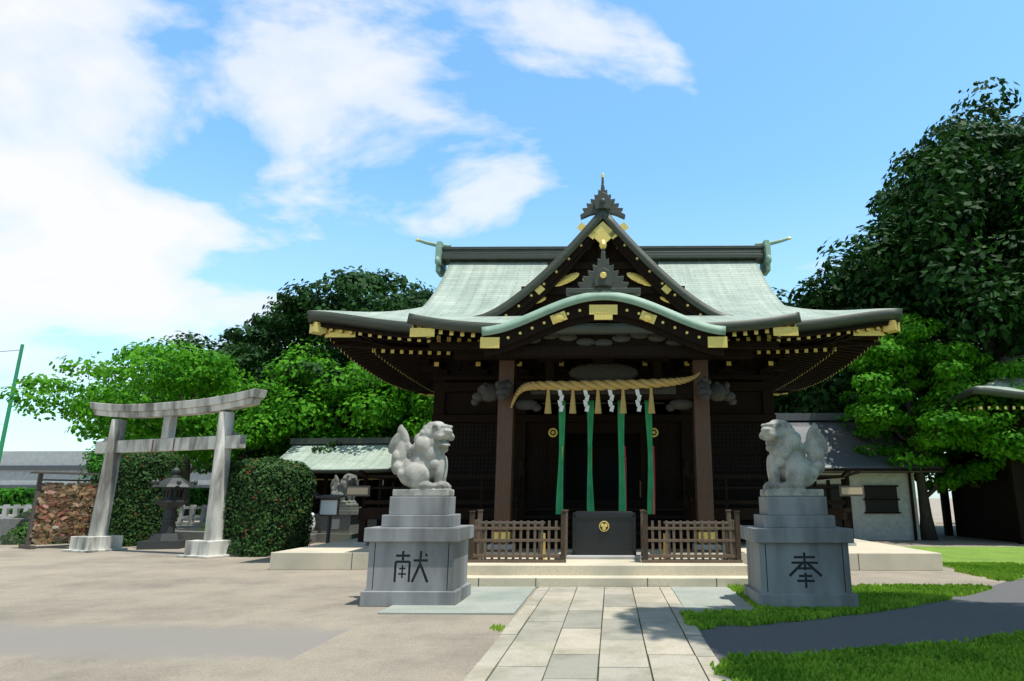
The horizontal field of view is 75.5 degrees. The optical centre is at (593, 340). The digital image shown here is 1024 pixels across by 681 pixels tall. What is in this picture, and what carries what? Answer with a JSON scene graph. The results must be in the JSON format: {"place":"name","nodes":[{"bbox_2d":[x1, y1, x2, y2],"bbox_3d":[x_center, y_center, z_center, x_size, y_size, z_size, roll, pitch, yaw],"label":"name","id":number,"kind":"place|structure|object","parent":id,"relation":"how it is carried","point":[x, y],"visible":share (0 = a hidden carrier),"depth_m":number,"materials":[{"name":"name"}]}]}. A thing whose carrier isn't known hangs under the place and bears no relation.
{"place":"outdoors","nodes":[
{"label":"outdoors","id":0,"kind":"place"},
{"bbox_2d":[0,451,315,490],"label":"distant building","id":1,"kind":"structure","parent":0,"point":[17,468],"depth_m":71.21,"materials":[{"name":"grey"}]},
{"bbox_2d":[290,437,413,444],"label":"roof ridge","id":2,"kind":"structure","parent":0,"point":[293,441],"depth_m":27.16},
{"bbox_2d":[0,498,1023,680],"bbox_3d":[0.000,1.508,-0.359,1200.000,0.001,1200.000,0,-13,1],"label":"ground","id":3,"kind":"structure","parent":0,"point":[131,613],"depth_m":8.36,"materials":[{"name":"beige concrete"}]},
{"bbox_2d":[0,344,23,462],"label":"green net poles","id":4,"kind":"object","parent":3,"relation":"on","point":[5,425],"visible":1,"depth_m":45.19,"materials":[{"name":"green metal"}]},
{"bbox_2d":[1,509,79,544],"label":"bush","id":5,"kind":"object","parent":3,"relation":"on","point":[21,528],"visible":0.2,"depth_m":21.84,"materials":[{"name":"green plant"}]},
{"bbox_2d":[18,472,99,548],"bbox_3d":[-16.837,5.427,21.064,0.800,2.305,2.300,-7,-15,29],"label":"ema rack","id":6,"kind":"object","parent":3,"relation":"on","point":[56,500],"visible":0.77,"depth_m":20.69,"materials":[{"name":"brown wood"}]},
{"bbox_2d":[0,505,207,524],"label":"fence","id":7,"kind":"object","parent":3,"relation":"on","point":[191,517],"visible":0.2,"depth_m":36.71,"materials":[{"name":"stone"}]},
{"bbox_2d":[0,487,209,514],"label":"hedge","id":8,"kind":"object","parent":3,"relation":"on","point":[23,496],"visible":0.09,"depth_m":59.28,"materials":[{"name":"green plant"}]},
{"bbox_2d":[77,445,188,493],"bbox_3d":[-23.585,7.350,33.896,4.681,4.543,4.268,0,-13,1],"label":"shrub","id":9,"kind":"object","parent":3,"relation":"on","point":[93,464],"visible":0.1,"depth_m":32.73,"materials":[{"name":"green plant"}]},
{"bbox_2d":[87,451,184,546],"bbox_3d":[-15.367,5.245,22.156,2.208,3.277,2.290,-5,-14,21],"label":"hedge","id":10,"kind":"object","parent":3,"relation":"on","point":[137,512],"visible":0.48,"depth_m":21.40,"materials":[{"name":"green plant"}]},
{"bbox_2d":[76,379,212,515],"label":"tree","id":11,"kind":"object","parent":3,"relation":"on","point":[197,467],"visible":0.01,"depth_m":54.90,"materials":[{"name":"green plant"}]},
{"bbox_2d":[0,337,298,465],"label":"maple tree","id":12,"kind":"object","parent":3,"relation":"on","point":[196,376],"visible":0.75,"depth_m":25.76,"materials":[{"name":"green plant"}]},
{"bbox_2d":[0,516,315,544],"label":"stone monuments","id":13,"kind":"object","parent":3,"relation":"on","point":[7,525],"visible":0.02,"depth_m":21.80,"materials":[{"name":"grey stone"}]},
{"bbox_2d":[62,388,266,558],"bbox_3d":[-12.450,3.818,18.913,7.009,4.438,1.150,-5,-14,22],"label":"torii gate","id":14,"kind":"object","parent":3,"relation":"on","point":[115,445],"visible":0.99,"depth_m":18.83,"materials":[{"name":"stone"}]},
{"bbox_2d":[136,466,197,549],"bbox_3d":[-13.298,5.203,20.611,1.339,2.530,1.236,3,-14,-13],"label":"stone lantern","id":15,"kind":"object","parent":3,"relation":"on","point":[170,503],"visible":1,"depth_m":20.35,"materials":[{"name":"black stone"}]},
{"bbox_2d":[119,330,268,472],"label":"dark tree","id":16,"kind":"object","parent":3,"relation":"on","point":[219,348],"depth_m":45.27,"materials":[{"name":"green plant"}]},
{"bbox_2d":[143,315,351,473],"bbox_3d":[-17.123,3.881,33.525,9.674,11.134,9.589,6,-15,-25],"label":"tree","id":17,"kind":"object","parent":3,"relation":"on","point":[275,343],"visible":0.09,"depth_m":32.52,"materials":[{"name":"green plant"}]},
{"bbox_2d":[222,456,317,556],"bbox_3d":[-9.222,4.680,18.641,2.186,2.721,2.285,-5,-14,21],"label":"tall hedge","id":18,"kind":"object","parent":3,"relation":"on","point":[268,506],"visible":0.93,"depth_m":17.92,"materials":[{"name":"green plant"}]},
{"bbox_2d":[309,513,317,533],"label":"white statues","id":19,"kind":"object","parent":3,"relation":"on","point":[312,531],"visible":0.2,"depth_m":24.39,"materials":[{"name":"white stone"}]},
{"bbox_2d":[309,489,320,504],"bbox_3d":[-11.302,6.776,25.941,0.727,1.940,0.840,0,-13,1],"label":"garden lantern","id":20,"kind":"object","parent":3,"relation":"on","point":[316,494],"visible":0.11,"depth_m":26.05,"materials":[{"name":"stone"}]},
{"bbox_2d":[267,435,378,507],"bbox_3d":[-11.256,6.022,27.652,4.757,4.212,3.750,0,-13,1],"label":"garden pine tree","id":21,"kind":"object","parent":3,"relation":"on","point":[314,449],"visible":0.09,"depth_m":26.99,"materials":[{"name":"green plant"}]},
{"bbox_2d":[217,265,435,430],"bbox_3d":[-12.427,3.038,36.793,16.419,14.348,15.355,-11,-17,39],"label":"tree","id":22,"kind":"object","parent":3,"relation":"on","point":[352,288],"visible":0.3,"depth_m":32.39,"materials":[{"name":"green plant"}]},
{"bbox_2d":[232,339,420,458],"bbox_3d":[-12.354,4.394,31.463,9.520,9.178,9.242,8,-15,-29],"label":"tree","id":23,"kind":"object","parent":3,"relation":"on","point":[307,407],"visible":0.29,"depth_m":28.66,"materials":[{"name":"green plant"}]},
{"bbox_2d":[315,495,345,542],"bbox_3d":[-7.601,5.245,18.783,0.950,1.601,0.302,-7,-15,26],"label":"notice board","id":24,"kind":"object","parent":3,"relation":"on","point":[329,506],"visible":0.89,"depth_m":18.80,"materials":[{"name":"grey wood"}]},
{"bbox_2d":[315,473,360,542],"bbox_3d":[-8.921,5.944,23.401,1.450,2.381,1.100,-3,-14,11],"label":"guardian lion statue","id":25,"kind":"object","parent":3,"relation":"on","point":[345,524],"visible":0.76,"depth_m":22.94,"materials":[{"name":"stone"}]},
{"bbox_2d":[310,472,406,532],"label":"small shrine building","id":26,"kind":"structure","parent":3,"relation":"on","point":[322,487],"depth_m":26.89,"materials":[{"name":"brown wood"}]},
{"bbox_2d":[273,443,412,472],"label":"roof","id":27,"kind":"structure","parent":26,"relation":"on","point":[366,458],"depth_m":26.19,"materials":[{"name":"metal"}]},
{"bbox_2d":[335,362,433,437],"bbox_3d":[-7.406,3.631,31.061,11.110,10.485,10.940,0,-13,1],"label":"tree","id":28,"kind":"object","parent":3,"relation":"on","point":[375,417],"visible":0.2,"depth_m":27.83,"materials":[{"name":"green plant"}]},
{"bbox_2d":[389,390,433,436],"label":"tree","id":29,"kind":"object","parent":3,"relation":"on","point":[409,425],"visible":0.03,"depth_m":27.02,"materials":[{"name":"green plant"}]},
{"bbox_2d":[359,421,473,606],"bbox_3d":[-2.683,2.636,10.293,1.420,2.743,1.080,0,-13,1],"label":"guardian lion statue","id":30,"kind":"object","parent":3,"relation":"on","point":[419,538],"visible":1,"depth_m":9.73,"materials":[{"name":"grey stone"}]},
{"bbox_2d":[490,624,504,631],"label":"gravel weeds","id":31,"kind":"object","parent":3,"relation":"on","point":[499,627],"visible":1,"depth_m":7.83,"materials":[{"name":"green plant"}]},
{"bbox_2d":[377,587,752,614],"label":"concrete pads","id":32,"kind":"object","parent":3,"relation":"on","point":[494,600],"visible":0.61,"depth_m":9.71,"materials":[{"name":"grey concrete"}]},
{"bbox_2d":[463,587,731,680],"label":"path slabs","id":33,"kind":"structure","parent":3,"relation":"on","point":[598,634],"depth_m":7.09,"materials":[{"name":"stone"}]},
{"bbox_2d":[269,538,942,587],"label":"stone platform","id":34,"kind":"structure","parent":3,"relation":"on","point":[604,571],"depth_m":11.96,"materials":[{"name":"stone"}]},
{"bbox_2d":[572,511,635,554],"bbox_3d":[0.212,3.985,13.590,1.290,0.857,0.721,0,-13,1],"label":"offering box","id":35,"kind":"object","parent":34,"relation":"on","point":[603,532],"visible":1,"depth_m":13.28,"materials":[{"name":"black paint"}]},
{"bbox_2d":[415,341,792,549],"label":"hall body","id":36,"kind":"structure","parent":34,"relation":"on","point":[707,439],"depth_m":18.11,"materials":[{"name":"brown wood"}]},
{"bbox_2d":[471,376,736,411],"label":"wood carvings","id":37,"kind":"object","parent":36,"relation":"attached to","point":[705,391],"visible":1,"depth_m":15.57,"materials":[{"name":"grey wood"}]},
{"bbox_2d":[307,260,901,337],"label":"hall roof","id":38,"kind":"structure","parent":36,"relation":"on","point":[733,286],"depth_m":19.27,"materials":[{"name":"grey metal"}]},
{"bbox_2d":[482,291,725,336],"bbox_3d":[0.227,-0.216,15.923,5.315,1.000,3.281,0,-13,1],"label":"curved porch eave","id":39,"kind":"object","parent":38,"relation":"attached to","point":[607,296],"depth_m":14.34,"materials":[{"name":"metal"}]},
{"bbox_2d":[566,241,640,295],"bbox_3d":[0.208,-1.611,14.662,1.650,1.290,0.300,0,-13,1],"label":"gable ornament","id":40,"kind":"object","parent":39,"relation":"on","point":[603,276],"visible":0.99,"depth_m":14.51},
{"bbox_2d":[480,301,727,358],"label":"curved porch gable","id":41,"kind":"structure","parent":39,"relation":"attached to","point":[667,339],"depth_m":14.46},
{"bbox_2d":[407,312,801,334],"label":"roof eaves","id":42,"kind":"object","parent":38,"relation":"attached to","point":[474,323],"depth_m":14.53,"materials":[{"name":"metal"}]},
{"bbox_2d":[476,208,733,315],"bbox_3d":[0.265,-1.549,19.360,6.890,3.312,4.150,0,-13,1],"label":"gable bargeboard","id":43,"kind":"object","parent":38,"relation":"on","point":[570,249],"depth_m":17.30,"materials":[{"name":"metal"}]},
{"bbox_2d":[500,220,705,315],"bbox_3d":[0.242,-1.658,17.500,6.760,3.522,0.640,0,-13,1],"label":"gable ornament","id":44,"kind":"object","parent":43,"relation":"attached to","point":[571,271],"depth_m":17.60,"materials":[{"name":"brown wood"}]},
{"bbox_2d":[309,320,900,395],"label":"eave rafters","id":45,"kind":"object","parent":38,"relation":"attached to","point":[817,357],"visible":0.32,"depth_m":17.13,"materials":[{"name":"brown wood"}]},
{"bbox_2d":[310,321,899,361],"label":"roof rafters","id":46,"kind":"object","parent":38,"relation":"attached to","point":[427,345],"depth_m":17.16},
{"bbox_2d":[556,400,654,513],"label":"hanging cloth streamers","id":47,"kind":"object","parent":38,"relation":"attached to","point":[623,483],"visible":0.88,"depth_m":15.58,"materials":[{"name":"green fabric"}]},
{"bbox_2d":[511,372,699,413],"bbox_3d":[0.282,1.226,15.414,4.469,0.980,0.256,0,-13,1],"label":"shimenawa rope","id":48,"kind":"object","parent":36,"relation":"hanging from","point":[596,385],"visible":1,"depth_m":15.37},
{"bbox_2d":[349,458,860,549],"bbox_3d":[0.282,4.753,19.377,13.117,2.246,8.356,0,-13,1],"label":"veranda railing","id":49,"kind":"object","parent":34,"relation":"on","point":[685,511],"visible":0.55,"depth_m":16.51,"materials":[{"name":"brown wood"}]},
{"bbox_2d":[345,486,864,495],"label":"veranda name boards","id":50,"kind":"object","parent":49,"relation":"attached to","point":[843,491],"visible":1,"depth_m":16.53,"materials":[{"name":"grey wood"}]},
{"bbox_2d":[351,553,859,586],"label":"hall platform joints","id":51,"kind":"object","parent":34,"relation":"attached to","point":[647,578],"visible":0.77,"depth_m":11.45,"materials":[{"name":"grey"}]},
{"bbox_2d":[468,510,742,562],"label":"porch fences","id":52,"kind":"object","parent":34,"relation":"on","point":[731,539],"visible":0.98,"depth_m":12.38,"materials":[{"name":"brown wood"}]},
{"bbox_2d":[771,287,851,412],"bbox_3d":[9.754,3.506,36.562,12.085,13.281,11.291,0,-13,1],"label":"tree","id":53,"kind":"object","parent":3,"relation":"on","point":[788,303],"depth_m":36.79,"materials":[{"name":"green plant"}]},
{"bbox_2d":[699,576,1023,661],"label":"asphalt strip","id":54,"kind":"object","parent":3,"relation":"on","point":[999,608],"visible":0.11,"depth_m":7.96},
{"bbox_2d":[809,468,943,539],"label":"office walls","id":55,"kind":"structure","parent":3,"relation":"on","point":[885,507],"depth_m":24.23,"materials":[{"name":"white paint"}]},
{"bbox_2d":[787,420,941,472],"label":"outbuilding roof","id":56,"kind":"structure","parent":55,"relation":"on","point":[841,440],"depth_m":25.59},
{"bbox_2d":[774,246,997,453],"bbox_3d":[12.990,2.414,31.675,10.417,13.152,11.638,10,-17,-37],"label":"tree","id":57,"kind":"object","parent":3,"relation":"on","point":[834,297],"visible":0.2,"depth_m":29.18,"materials":[{"name":"green plant"}]},
{"bbox_2d":[814,124,1023,411],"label":"tree","id":58,"kind":"object","parent":3,"relation":"on","point":[932,240],"visible":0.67,"depth_m":26.33,"materials":[{"name":"green plant"}]},
{"bbox_2d":[836,312,1003,539],"bbox_3d":[12.240,3.089,25.075,5.670,8.738,7.234,0,-13,1],"label":"maple tree","id":59,"kind":"object","parent":3,"relation":"on","point":[888,357],"visible":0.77,"depth_m":24.18,"materials":[{"name":"green plant"}]},
{"bbox_2d":[865,77,1023,344],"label":"tree","id":60,"kind":"object","parent":3,"relation":"on","point":[1010,133],"visible":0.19,"depth_m":30.73,"materials":[{"name":"green plant"}]},
{"bbox_2d":[882,351,1023,487],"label":"maple tree","id":61,"kind":"object","parent":3,"relation":"on","point":[998,449],"visible":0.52,"depth_m":22.97,"materials":[{"name":"green plant"}]},
{"bbox_2d":[906,349,1023,543],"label":"building","id":62,"kind":"structure","parent":3,"relation":"on","point":[992,509],"depth_m":23.72,"materials":[{"name":"brown metal"}]},
{"bbox_2d":[984,152,1023,354],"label":"tree","id":63,"kind":"object","parent":3,"relation":"on","point":[1018,222],"visible":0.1,"depth_m":25.86,"materials":[{"name":"green plant"}]},
{"bbox_2d":[0,0,1023,497],"label":"sky","id":64,"kind":"structure","parent":0,"point":[167,167],"materials":[{"name":"blue"}]},
{"bbox_2d":[580,174,624,219],"bbox_3d":[0.264,-3.478,19.794,1.220,1.338,4.300,0,-13,1],"label":"roof finial","id":65,"kind":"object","parent":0,"point":[603,200],"depth_m":17.71,"materials":[{"name":"grey metal"}]},
{"bbox_2d":[415,237,790,276],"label":"roof ridge","id":66,"kind":"structure","parent":0,"point":[759,253],"depth_m":21.57,"materials":[{"name":"grey metal"}]},
{"bbox_2d":[775,413,854,420],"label":"roof ridge","id":67,"kind":"structure","parent":0,"point":[808,416],"depth_m":27.14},
{"bbox_2d":[679,547,1023,680],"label":"lawn","id":68,"kind":"structure","parent":0,"point":[984,554],"depth_m":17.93,"materials":[{"name":"green plant"}]},
{"bbox_2d":[740,419,858,608],"bbox_3d":[3.043,2.578,10.050,1.420,2.743,1.080,0,-13,1],"label":"guardian lion statue","id":69,"kind":"object","parent":68,"relation":"on","point":[796,539],"visible":1,"depth_m":9.51,"materials":[{"name":"grey stone"}]}
]}

